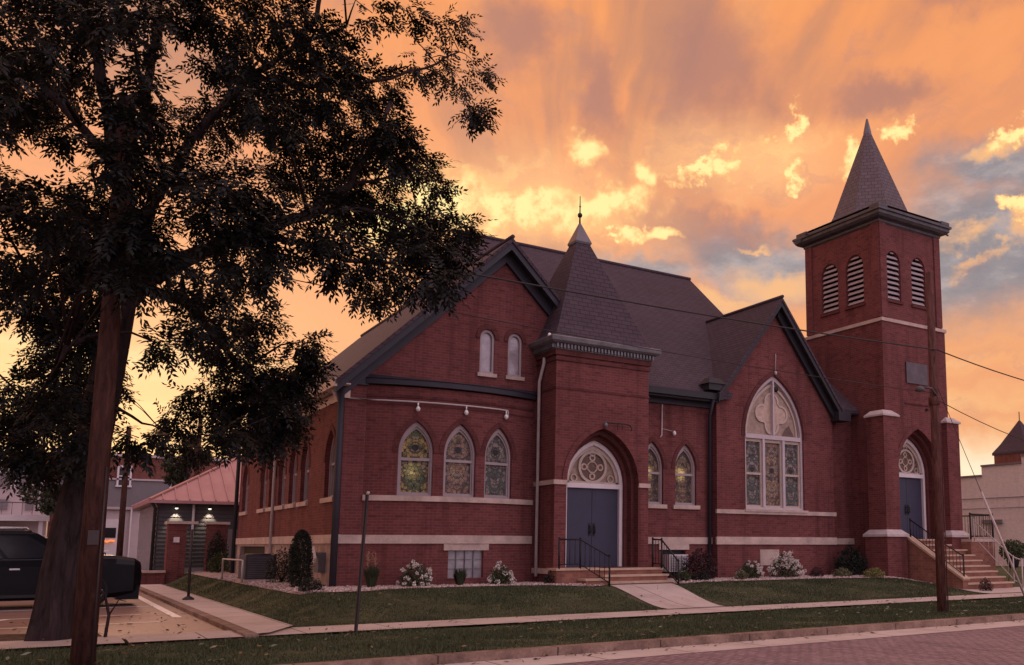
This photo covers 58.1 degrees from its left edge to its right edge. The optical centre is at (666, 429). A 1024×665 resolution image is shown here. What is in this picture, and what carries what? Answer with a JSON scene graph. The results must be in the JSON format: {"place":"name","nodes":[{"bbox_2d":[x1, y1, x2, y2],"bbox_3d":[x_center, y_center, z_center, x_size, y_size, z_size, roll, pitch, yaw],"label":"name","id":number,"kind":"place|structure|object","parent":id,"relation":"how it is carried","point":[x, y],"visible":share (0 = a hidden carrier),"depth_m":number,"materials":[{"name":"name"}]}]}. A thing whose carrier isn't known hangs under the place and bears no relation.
{"place":"outdoors","nodes":[
{"label":"outdoors","id":0,"kind":"place"},
{"bbox_2d":[0,636,124,648],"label":"sidewalk","id":1,"kind":"structure","parent":0,"point":[32,644],"depth_m":13.56,"materials":[{"name":"concrete"}]},
{"bbox_2d":[101,590,125,636],"bbox_3d":[-8.949,2.910,14.448,0.499,0.869,0.085,3,-8,-23],"label":"sapling","id":2,"kind":"object","parent":1,"relation":"on","point":[109,612],"visible":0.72,"depth_m":14.44,"materials":[{"name":"brown plant"}]},
{"bbox_2d":[140,584,291,632],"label":"path","id":3,"kind":"structure","parent":0,"point":[253,622],"depth_m":19.46,"materials":[{"name":"concrete"}]},
{"bbox_2d":[141,570,165,584],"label":"brick wall","id":4,"kind":"structure","parent":3,"relation":"on","point":[154,577],"depth_m":33.54,"materials":[{"name":"brick"}]},
{"bbox_2d":[182,529,193,599],"bbox_3d":[-12.590,3.572,23.850,0.280,1.851,0.266,5,-9,-34],"label":"sign post","id":5,"kind":"object","parent":3,"relation":"on","point":[188,597],"visible":0.96,"depth_m":23.81,"materials":[{"name":"metal"}]},
{"bbox_2d":[166,575,291,611],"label":"lawn grass","id":6,"kind":"structure","parent":0,"point":[227,583],"depth_m":24.52,"materials":[{"name":"green plant"}]},
{"bbox_2d":[0,595,1023,664],"bbox_3d":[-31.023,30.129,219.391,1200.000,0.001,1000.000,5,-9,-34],"label":"ground","id":7,"kind":"structure","parent":0,"point":[269,636],"depth_m":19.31,"materials":[{"name":"green plant"}]},
{"bbox_2d":[0,467,49,537],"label":"pale house","id":8,"kind":"structure","parent":7,"relation":"on","point":[15,511],"depth_m":53.27,"materials":[{"name":"white paint"}]},
{"bbox_2d":[0,499,7,509],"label":"window","id":9,"kind":"structure","parent":8,"relation":"in","point":[4,505],"depth_m":53.03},
{"bbox_2d":[0,471,11,488],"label":"window","id":10,"kind":"structure","parent":8,"relation":"in","point":[3,485],"depth_m":53.15,"materials":[{"name":"grey glass"}]},
{"bbox_2d":[0,526,23,530],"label":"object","id":11,"kind":"structure","parent":8,"relation":"in","point":[0,526],"depth_m":53.14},
{"bbox_2d":[14,475,33,488],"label":"window","id":12,"kind":"structure","parent":8,"relation":"in","point":[22,480],"depth_m":53.64,"materials":[{"name":"grey glass"}]},
{"bbox_2d":[25,503,32,509],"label":"window","id":13,"kind":"structure","parent":8,"relation":"in","point":[27,506],"depth_m":53.69,"materials":[{"name":"grey glass"}]},
{"bbox_2d":[16,451,67,515],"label":"background tree","id":14,"kind":"object","parent":7,"relation":"on","point":[47,507],"visible":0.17,"depth_m":50.15,"materials":[{"name":"green plant"}]},
{"bbox_2d":[69,95,136,664],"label":"utility pole","id":15,"kind":"object","parent":7,"relation":"on","point":[83,650],"visible":0.68,"depth_m":11.34,"materials":[{"name":"brown wood"}]},
{"bbox_2d":[0,591,240,644],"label":"parking lot","id":16,"kind":"structure","parent":7,"relation":"on","point":[124,611],"depth_m":18.08,"materials":[{"name":"concrete"}]},
{"bbox_2d":[0,633,102,640],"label":"tree pit","id":17,"kind":"object","parent":16,"relation":"on","point":[10,637],"visible":0.29,"depth_m":14.56,"materials":[{"name":"soil"}]},
{"bbox_2d":[0,0,506,648],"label":"street tree","id":18,"kind":"object","parent":17,"relation":"on","point":[54,408],"visible":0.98,"depth_m":14.18,"materials":[{"name":"green plant"}]},
{"bbox_2d":[0,527,141,603],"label":"parked suv","id":19,"kind":"object","parent":16,"relation":"on","point":[21,555],"visible":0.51,"depth_m":21.52,"materials":[{"name":"black metal"}]},
{"bbox_2d":[0,621,162,628],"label":"painted line","id":20,"kind":"object","parent":16,"relation":"on","point":[98,624],"visible":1,"depth_m":17.32,"materials":[{"name":"paint"}]},
{"bbox_2d":[1,611,196,632],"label":"fallen leaves","id":21,"kind":"object","parent":16,"relation":"on","point":[130,624],"visible":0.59,"depth_m":17.01,"materials":[{"name":"brown plant"}]},
{"bbox_2d":[104,550,111,554],"bbox_3d":[-19.060,4.239,26.863,4.894,1.454,2.282,5,-9,-34],"label":"parked car","id":22,"kind":"object","parent":16,"relation":"on","point":[106,552],"visible":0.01,"depth_m":27.48,"materials":[{"name":"white glass"}]},
{"bbox_2d":[138,596,180,616],"bbox_3d":[-14.866,4.795,25.540,0.170,0.001,16.400,5,-9,-34],"label":"painted line","id":23,"kind":"object","parent":16,"relation":"on","point":[164,610],"visible":0.6,"depth_m":21.85,"materials":[{"name":"paint"}]},
{"bbox_2d":[139,586,258,638],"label":"kerb","id":24,"kind":"structure","parent":16,"relation":"on","point":[215,621],"depth_m":18.40,"materials":[{"name":"concrete"}]},
{"bbox_2d":[116,427,131,555],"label":"utility pole","id":25,"kind":"object","parent":7,"relation":"on","point":[120,535],"visible":0.61,"depth_m":44.40,"materials":[{"name":"brown wood"}]},
{"bbox_2d":[46,450,236,558],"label":"commercial building","id":26,"kind":"structure","parent":7,"relation":"on","point":[142,486],"depth_m":64.42,"materials":[{"name":"white paint"}]},
{"bbox_2d":[104,519,118,554],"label":"door","id":27,"kind":"structure","parent":26,"relation":"in","point":[111,531],"depth_m":63.53,"materials":[{"name":"white paint"}]},
{"bbox_2d":[115,465,131,486],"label":"window","id":28,"kind":"structure","parent":26,"relation":"in","point":[119,473],"depth_m":64.31,"materials":[{"name":"white paint"}]},
{"bbox_2d":[155,433,214,486],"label":"background tree","id":29,"kind":"object","parent":7,"relation":"on","point":[172,477],"visible":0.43,"depth_m":59.80,"materials":[{"name":"green plant"}]},
{"bbox_2d":[194,420,202,476],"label":"utility pole","id":30,"kind":"object","parent":7,"relation":"on","point":[199,424],"depth_m":52.01,"materials":[{"name":"brown wood"}]},
{"bbox_2d":[354,491,369,632],"bbox_3d":[-5.231,2.307,15.493,0.155,2.512,0.097,5,-9,-34],"label":"sign post","id":31,"kind":"object","parent":7,"relation":"on","point":[367,493],"visible":0.81,"depth_m":15.50,"materials":[{"name":"metal"}]},
{"bbox_2d":[6,599,1020,660],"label":"weeds","id":32,"kind":"object","parent":7,"relation":"on","point":[7,657],"visible":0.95,"depth_m":15.17,"materials":[{"name":"green plant"}]},
{"bbox_2d":[280,613,1023,664],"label":"kerb","id":33,"kind":"structure","parent":7,"relation":"on","point":[478,656],"depth_m":14.18,"materials":[{"name":"concrete"}]},
{"bbox_2d":[915,272,948,612],"bbox_3d":[5.998,0.230,20.591,0.906,8.000,0.267,7,-10,-44],"label":"utility pole","id":34,"kind":"object","parent":7,"relation":"on","point":[939,531],"visible":0.91,"depth_m":20.67,"materials":[{"name":"wood"}]},
{"bbox_2d":[122,205,935,349],"bbox_3d":[-0.430,-2.365,16.410,16.301,0.218,0.029,5,-9,-34],"label":"overhead wire","id":35,"kind":"object","parent":34,"relation":"attached to","point":[652,305],"visible":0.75,"depth_m":16.63,"materials":[{"name":"black metal"}]},
{"bbox_2d":[186,257,932,392],"bbox_3d":[-0.446,-1.634,16.329,16.311,0.454,0.014,5,-9,-34],"label":"overhead wire","id":36,"kind":"object","parent":34,"relation":"attached to","point":[604,340],"visible":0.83,"depth_m":15.95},
{"bbox_2d":[937,349,1023,380],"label":"overhead wire","id":37,"kind":"object","parent":34,"relation":"attached to","point":[979,365],"visible":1,"depth_m":21.85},
{"bbox_2d":[938,389,1023,595],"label":"guy wire","id":38,"kind":"object","parent":34,"relation":"attached to","point":[1001,540],"visible":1,"depth_m":21.73,"materials":[{"name":"grey metal"}]},
{"bbox_2d":[940,401,1022,439],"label":"overhead wire","id":39,"kind":"object","parent":34,"relation":"attached to","point":[980,421],"visible":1,"depth_m":21.79,"materials":[{"name":"black metal"}]},
{"bbox_2d":[0,0,1023,529],"label":"sky","id":40,"kind":"structure","parent":0,"point":[697,140],"materials":[{"name":"orange"}]},
{"bbox_2d":[124,593,1022,642],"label":"sidewalk","id":41,"kind":"structure","parent":0,"point":[230,633],"depth_m":17.83,"materials":[{"name":"concrete"}]},
{"bbox_2d":[2,594,1020,664],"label":"fallen leaves","id":42,"kind":"object","parent":41,"relation":"on","point":[494,629],"visible":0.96,"depth_m":15.28,"materials":[{"name":"brown plant"}]},
{"bbox_2d":[164,566,1023,626],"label":"lawn","id":43,"kind":"structure","parent":0,"point":[1000,572],"depth_m":21.09,"materials":[{"name":"plant"}]},
{"bbox_2d":[164,521,198,583],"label":"gate pier","id":44,"kind":"structure","parent":43,"relation":"on","point":[175,550],"depth_m":34.23,"materials":[{"name":"brick"}]},
{"bbox_2d":[131,458,241,572],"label":"garage","id":45,"kind":"structure","parent":43,"relation":"on","point":[205,496],"depth_m":36.72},
{"bbox_2d":[226,529,237,570],"bbox_3d":[-17.625,5.183,37.242,1.000,2.100,0.070,5,-9,-34],"label":"door","id":46,"kind":"structure","parent":45,"relation":"in","point":[229,540],"depth_m":37.05,"materials":[{"name":"grey metal"}]},
{"bbox_2d":[203,522,229,571],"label":"gate pier","id":47,"kind":"structure","parent":43,"relation":"on","point":[212,528],"depth_m":35.08,"materials":[{"name":"brick"}]},
{"bbox_2d":[221,558,243,582],"bbox_3d":[-12.608,4.078,26.159,0.060,0.641,3.360,5,-9,-34],"label":"pipe rail","id":48,"kind":"object","parent":43,"relation":"on","point":[242,566],"visible":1,"depth_m":25.42,"materials":[{"name":"grey metal"}]},
{"bbox_2d":[191,571,604,594],"bbox_3d":[-10.160,4.790,29.113,7.300,0.082,19.900,5,-9,-34],"label":"gravel bed","id":49,"kind":"object","parent":43,"relation":"on","point":[208,574],"visible":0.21,"depth_m":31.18,"materials":[{"name":"white gravel"}]},
{"bbox_2d":[206,527,228,571],"bbox_3d":[-17.257,4.606,34.660,0.795,1.727,1.034,5,-9,-34],"label":"shrub","id":50,"kind":"object","parent":49,"relation":"on","point":[218,540],"visible":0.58,"depth_m":34.58,"materials":[{"name":"green plant"}]},
{"bbox_2d":[206,551,230,572],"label":"shrub","id":51,"kind":"object","parent":49,"relation":"on","point":[215,564],"visible":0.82,"depth_m":33.39,"materials":[{"name":"green plant"}]},
{"bbox_2d":[235,553,276,583],"bbox_3d":[-11.718,3.973,25.811,0.900,0.840,1.300,5,-9,-34],"label":"condenser unit","id":52,"kind":"object","parent":49,"relation":"on","point":[254,566],"visible":0.79,"depth_m":25.33,"materials":[{"name":"metal"}]},
{"bbox_2d":[264,546,295,582],"bbox_3d":[-10.147,3.578,23.837,0.872,0.986,0.983,5,-9,-34],"label":"shrub","id":53,"kind":"object","parent":49,"relation":"on","point":[277,567],"visible":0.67,"depth_m":23.73,"materials":[{"name":"green plant"}]},
{"bbox_2d":[286,529,313,587],"bbox_3d":[-8.733,3.087,21.565,0.630,1.419,0.617,5,-9,-34],"label":"conical evergreen","id":54,"kind":"object","parent":49,"relation":"on","point":[304,537],"visible":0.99,"depth_m":21.46,"materials":[{"name":"green plant"}]},
{"bbox_2d":[297,576,324,591],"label":"shrub","id":55,"kind":"object","parent":49,"relation":"on","point":[313,585],"visible":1,"depth_m":19.70,"materials":[{"name":"green plant"}]},
{"bbox_2d":[362,550,380,586],"bbox_3d":[-6.980,3.278,21.357,0.490,0.932,0.492,5,-9,-34],"label":"shrub","id":56,"kind":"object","parent":49,"relation":"on","point":[371,574],"depth_m":21.23,"materials":[{"name":"green plant"}]},
{"bbox_2d":[396,560,432,586],"bbox_3d":[-6.045,3.471,21.702,0.846,0.668,0.849,5,-9,-34],"label":"hydrangea","id":57,"kind":"object","parent":49,"relation":"on","point":[424,580],"visible":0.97,"depth_m":21.61,"materials":[{"name":"white plant"}]},
{"bbox_2d":[453,568,467,584],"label":"ornamental grass","id":58,"kind":"object","parent":49,"relation":"on","point":[460,577],"depth_m":22.26,"materials":[{"name":"green plant"}]},
{"bbox_2d":[487,560,515,584],"bbox_3d":[-4.204,3.645,22.896,0.803,0.634,0.671,5,-9,-34],"label":"hydrangea","id":59,"kind":"object","parent":49,"relation":"on","point":[502,576],"visible":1,"depth_m":22.80,"materials":[{"name":"white plant"}]},
{"bbox_2d":[542,570,554,582],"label":"shrub","id":60,"kind":"object","parent":49,"relation":"on","point":[548,578],"visible":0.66,"depth_m":23.24,"materials":[{"name":"green plant"}]},
{"bbox_2d":[230,119,969,586],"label":"church","id":61,"kind":"structure","parent":43,"relation":"on","point":[476,447],"depth_m":27.30,"materials":[{"name":"brick"}]},
{"bbox_2d":[239,476,247,515],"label":"window","id":62,"kind":"structure","parent":61,"relation":"in","point":[240,513],"depth_m":32.73,"materials":[{"name":"grey glass"}]},
{"bbox_2d":[244,546,264,553],"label":"basement window","id":63,"kind":"structure","parent":61,"relation":"in","point":[248,549],"depth_m":31.00,"materials":[{"name":"glass"}]},
{"bbox_2d":[256,471,266,512],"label":"window","id":64,"kind":"structure","parent":61,"relation":"in","point":[262,510],"depth_m":30.06,"materials":[{"name":"grey glass"}]},
{"bbox_2d":[274,461,285,509],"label":"window","id":65,"kind":"structure","parent":61,"relation":"in","point":[282,505],"depth_m":27.78,"materials":[{"name":"grey glass"}]},
{"bbox_2d":[284,456,296,508],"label":"window","id":66,"kind":"structure","parent":61,"relation":"in","point":[293,504],"depth_m":26.59,"materials":[{"name":"grey glass"}]},
{"bbox_2d":[296,451,308,506],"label":"window","id":67,"kind":"structure","parent":61,"relation":"in","point":[305,503],"depth_m":25.41,"materials":[{"name":"grey glass"}]},
{"bbox_2d":[320,438,334,502],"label":"window","id":68,"kind":"structure","parent":61,"relation":"in","point":[332,455],"depth_m":23.26,"materials":[{"name":"grey glass"}]},
{"bbox_2d":[397,422,432,495],"bbox_3d":[-6.348,0.736,22.776,0.849,1.880,0.125,3,-8,-24],"label":"window","id":69,"kind":"structure","parent":61,"relation":"in","point":[415,452],"depth_m":22.79,"materials":[{"name":"multicoloured glass"}]},
{"bbox_2d":[443,425,474,496],"bbox_3d":[-5.382,0.806,23.315,0.849,1.880,0.126,5,-9,-34],"label":"window","id":70,"kind":"structure","parent":61,"relation":"in","point":[458,475],"depth_m":23.35,"materials":[{"name":"multicoloured glass"}]},
{"bbox_2d":[448,550,481,577],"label":"basement window","id":71,"kind":"structure","parent":61,"relation":"in","point":[470,560],"depth_m":23.13,"materials":[{"name":"white glass"}]},
{"bbox_2d":[476,324,499,377],"bbox_3d":[-4.880,-2.143,24.483,0.680,1.468,0.200,5,-9,-34],"label":"window","id":72,"kind":"structure","parent":61,"relation":"in","point":[486,367],"depth_m":24.52,"materials":[{"name":"white glass"}]},
{"bbox_2d":[484,429,509,498],"bbox_3d":[-4.538,0.897,24.020,0.125,1.880,0.849,-7,-10,44],"label":"window","id":73,"kind":"structure","parent":61,"relation":"in","point":[497,453],"depth_m":24.08,"materials":[{"name":"multicoloured glass"}]},
{"bbox_2d":[504,328,526,380],"bbox_3d":[-4.205,-2.083,24.944,0.680,1.468,0.200,5,-9,-34],"label":"window","id":74,"kind":"structure","parent":61,"relation":"in","point":[514,341],"depth_m":24.98,"materials":[{"name":"white glass"}]},
{"bbox_2d":[565,440,621,566],"bbox_3d":[-2.075,2.056,25.182,1.880,3.520,0.210,5,-9,-34],"label":"door","id":75,"kind":"structure","parent":61,"relation":"in","point":[594,479],"depth_m":25.22,"materials":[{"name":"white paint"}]},
{"bbox_2d":[648,442,666,508],"bbox_3d":[-0.452,1.365,27.126,1.000,2.010,0.260,5,-9,-34],"label":"window","id":76,"kind":"structure","parent":61,"relation":"in","point":[654,461],"depth_m":27.29,"materials":[{"name":"glass"}]},
{"bbox_2d":[662,550,682,575],"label":"basement window","id":77,"kind":"structure","parent":61,"relation":"in","point":[664,551],"depth_m":27.32,"materials":[{"name":"grey glass"}]},
{"bbox_2d":[662,554,687,571],"bbox_3d":[0.271,4.011,27.077,0.680,0.510,0.420,5,-9,-34],"label":"air conditioner","id":78,"kind":"object","parent":61,"relation":"attached to","point":[680,558],"depth_m":26.91,"materials":[{"name":"metal"}]},
{"bbox_2d":[673,445,699,509],"bbox_3d":[0.570,1.456,27.824,1.000,2.010,0.260,5,-9,-34],"label":"window","id":79,"kind":"structure","parent":61,"relation":"in","point":[684,467],"depth_m":27.93,"materials":[{"name":"glass"}]},
{"bbox_2d":[745,376,802,509],"bbox_3d":[3.495,0.431,29.718,2.540,4.450,0.200,5,-9,-34],"label":"window","id":80,"kind":"structure","parent":61,"relation":"in","point":[773,435],"depth_m":29.74,"materials":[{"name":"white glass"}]},
{"bbox_2d":[899,439,926,538],"bbox_3d":[8.513,2.087,31.951,1.800,3.560,0.210,5,-9,-34],"label":"door","id":81,"kind":"structure","parent":61,"relation":"in","point":[911,468],"depth_m":32.13,"materials":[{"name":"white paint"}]},
{"bbox_2d":[547,567,674,584],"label":"entrance steps","id":82,"kind":"structure","parent":43,"relation":"on","point":[634,575],"depth_m":23.79,"materials":[{"name":"concrete"}]},
{"bbox_2d":[558,537,610,586],"bbox_3d":[-2.108,3.430,23.337,1.367,1.300,0.413,0,-7,-1],"label":"handrail","id":83,"kind":"object","parent":82,"relation":"on","point":[580,564],"visible":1,"depth_m":23.28,"materials":[{"name":"black metal"}]},
{"bbox_2d":[652,537,678,584],"bbox_3d":[-0.025,3.647,24.819,0.070,1.390,1.320,5,-9,-34],"label":"handrail","id":84,"kind":"object","parent":82,"relation":"on","point":[667,547],"visible":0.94,"depth_m":24.93,"materials":[{"name":"black metal"}]},
{"bbox_2d":[676,577,899,583],"bbox_3d":[3.865,4.739,27.959,10.100,0.278,3.300,5,-9,-34],"label":"gravel bed","id":85,"kind":"object","parent":43,"relation":"on","point":[767,579],"visible":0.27,"depth_m":26.57,"materials":[{"name":"white gravel"}]},
{"bbox_2d":[674,566,691,580],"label":"shrub","id":86,"kind":"object","parent":85,"relation":"on","point":[686,577],"visible":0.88,"depth_m":25.13,"materials":[{"name":"green plant"}]},
{"bbox_2d":[682,547,718,578],"bbox_3d":[0.981,3.925,26.447,1.173,0.969,0.921,5,-9,-34],"label":"shrub","id":87,"kind":"object","parent":85,"relation":"on","point":[703,566],"visible":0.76,"depth_m":26.28,"materials":[{"name":"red plant"}]},
{"bbox_2d":[692,569,711,580],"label":"shrub","id":88,"kind":"object","parent":85,"relation":"on","point":[702,577],"visible":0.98,"depth_m":25.50,"materials":[{"name":"green plant"}]},
{"bbox_2d":[733,570,748,579],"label":"shrub","id":89,"kind":"object","parent":85,"relation":"on","point":[741,575],"visible":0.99,"depth_m":26.32,"materials":[{"name":"green plant"}]},
{"bbox_2d":[736,560,764,577],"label":"hydrangea","id":90,"kind":"object","parent":85,"relation":"on","point":[747,565],"visible":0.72,"depth_m":27.05,"materials":[{"name":"white plant"}]},
{"bbox_2d":[767,551,805,576],"bbox_3d":[3.702,4.181,28.032,1.313,0.872,0.975,5,-9,-34],"label":"hydrangea","id":91,"kind":"object","parent":85,"relation":"on","point":[792,567],"visible":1,"depth_m":27.90,"materials":[{"name":"white plant"}]},
{"bbox_2d":[809,567,823,576],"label":"shrub","id":92,"kind":"object","parent":85,"relation":"on","point":[815,573],"visible":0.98,"depth_m":28.62,"materials":[{"name":"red plant"}]},
{"bbox_2d":[831,566,852,576],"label":"shrub","id":93,"kind":"object","parent":85,"relation":"on","point":[837,572],"visible":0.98,"depth_m":28.77,"materials":[{"name":"green plant"}]},
{"bbox_2d":[833,543,867,574],"bbox_3d":[6.142,4.323,30.088,1.436,1.119,0.936,5,-9,-34],"label":"shrub","id":94,"kind":"object","parent":85,"relation":"on","point":[852,562],"visible":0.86,"depth_m":29.91,"materials":[{"name":"green plant"}]},
{"bbox_2d":[862,567,884,577],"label":"shrub","id":95,"kind":"object","parent":85,"relation":"on","point":[872,572],"visible":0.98,"depth_m":28.75,"materials":[{"name":"green plant"}]},
{"bbox_2d":[907,536,1013,588],"bbox_3d":[10.143,4.636,30.941,4.100,1.965,3.268,5,-9,-34],"label":"tower stair","id":96,"kind":"object","parent":43,"relation":"on","point":[979,562],"visible":0.56,"depth_m":30.10,"materials":[{"name":"concrete"}]},
{"bbox_2d":[909,518,964,576],"bbox_3d":[8.866,3.862,29.585,0.070,1.990,2.170,5,-9,-34],"label":"handrail","id":97,"kind":"object","parent":96,"relation":"on","point":[910,520],"visible":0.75,"depth_m":29.72,"materials":[{"name":"black metal"}]},
{"bbox_2d":[962,513,993,538],"bbox_3d":[10.778,3.498,32.532,1.346,0.950,1.526,5,-9,-34],"label":"landing railing","id":98,"kind":"object","parent":96,"relation":"on","point":[973,515],"visible":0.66,"depth_m":32.05,"materials":[{"name":"black metal"}]},
{"bbox_2d":[973,519,1023,587],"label":"handrail","id":99,"kind":"object","parent":96,"relation":"on","point":[1013,577],"visible":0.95,"depth_m":30.70,"materials":[{"name":"white metal"}]},
{"bbox_2d":[961,454,1023,565],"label":"painted brick building","id":100,"kind":"structure","parent":43,"relation":"on","point":[1001,485],"depth_m":45.81,"materials":[{"name":"white brick"}]},
{"bbox_2d":[992,412,1023,463],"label":"church tower","id":101,"kind":"structure","parent":100,"relation":"on","point":[1010,448],"depth_m":99.97,"materials":[{"name":"red brick"}]},
{"bbox_2d":[998,539,1023,582],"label":"potted plant","id":102,"kind":"object","parent":43,"relation":"on","point":[1012,548],"visible":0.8,"depth_m":31.93,"materials":[{"name":"green plant"}]},
{"bbox_2d":[611,583,720,608],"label":"path","id":103,"kind":"structure","parent":0,"point":[669,595],"depth_m":22.49,"materials":[{"name":"concrete"}]},
{"bbox_2d":[550,626,1023,664],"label":"street","id":104,"kind":"structure","parent":0,"point":[998,646],"depth_m":13.57,"materials":[{"name":"brick"}]},
{"bbox_2d":[440,620,1023,664],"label":"gutter","id":105,"kind":"object","parent":104,"relation":"on","point":[571,658],"depth_m":14.61,"materials":[{"name":"concrete"}]},
{"bbox_2d":[432,619,1023,664],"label":"fallen leaves","id":106,"kind":"object","parent":105,"relation":"on","point":[544,654],"visible":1,"depth_m":14.31,"materials":[{"name":"brown plant"}]},
{"bbox_2d":[962,587,1023,592],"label":"path","id":107,"kind":"structure","parent":0,"point":[1006,590],"depth_m":28.64,"materials":[{"name":"concrete"}]},
{"bbox_2d":[978,577,993,590],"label":"shrub","id":108,"kind":"object","parent":107,"relation":"on","point":[987,583],"visible":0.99,"depth_m":28.50,"materials":[{"name":"green plant"}]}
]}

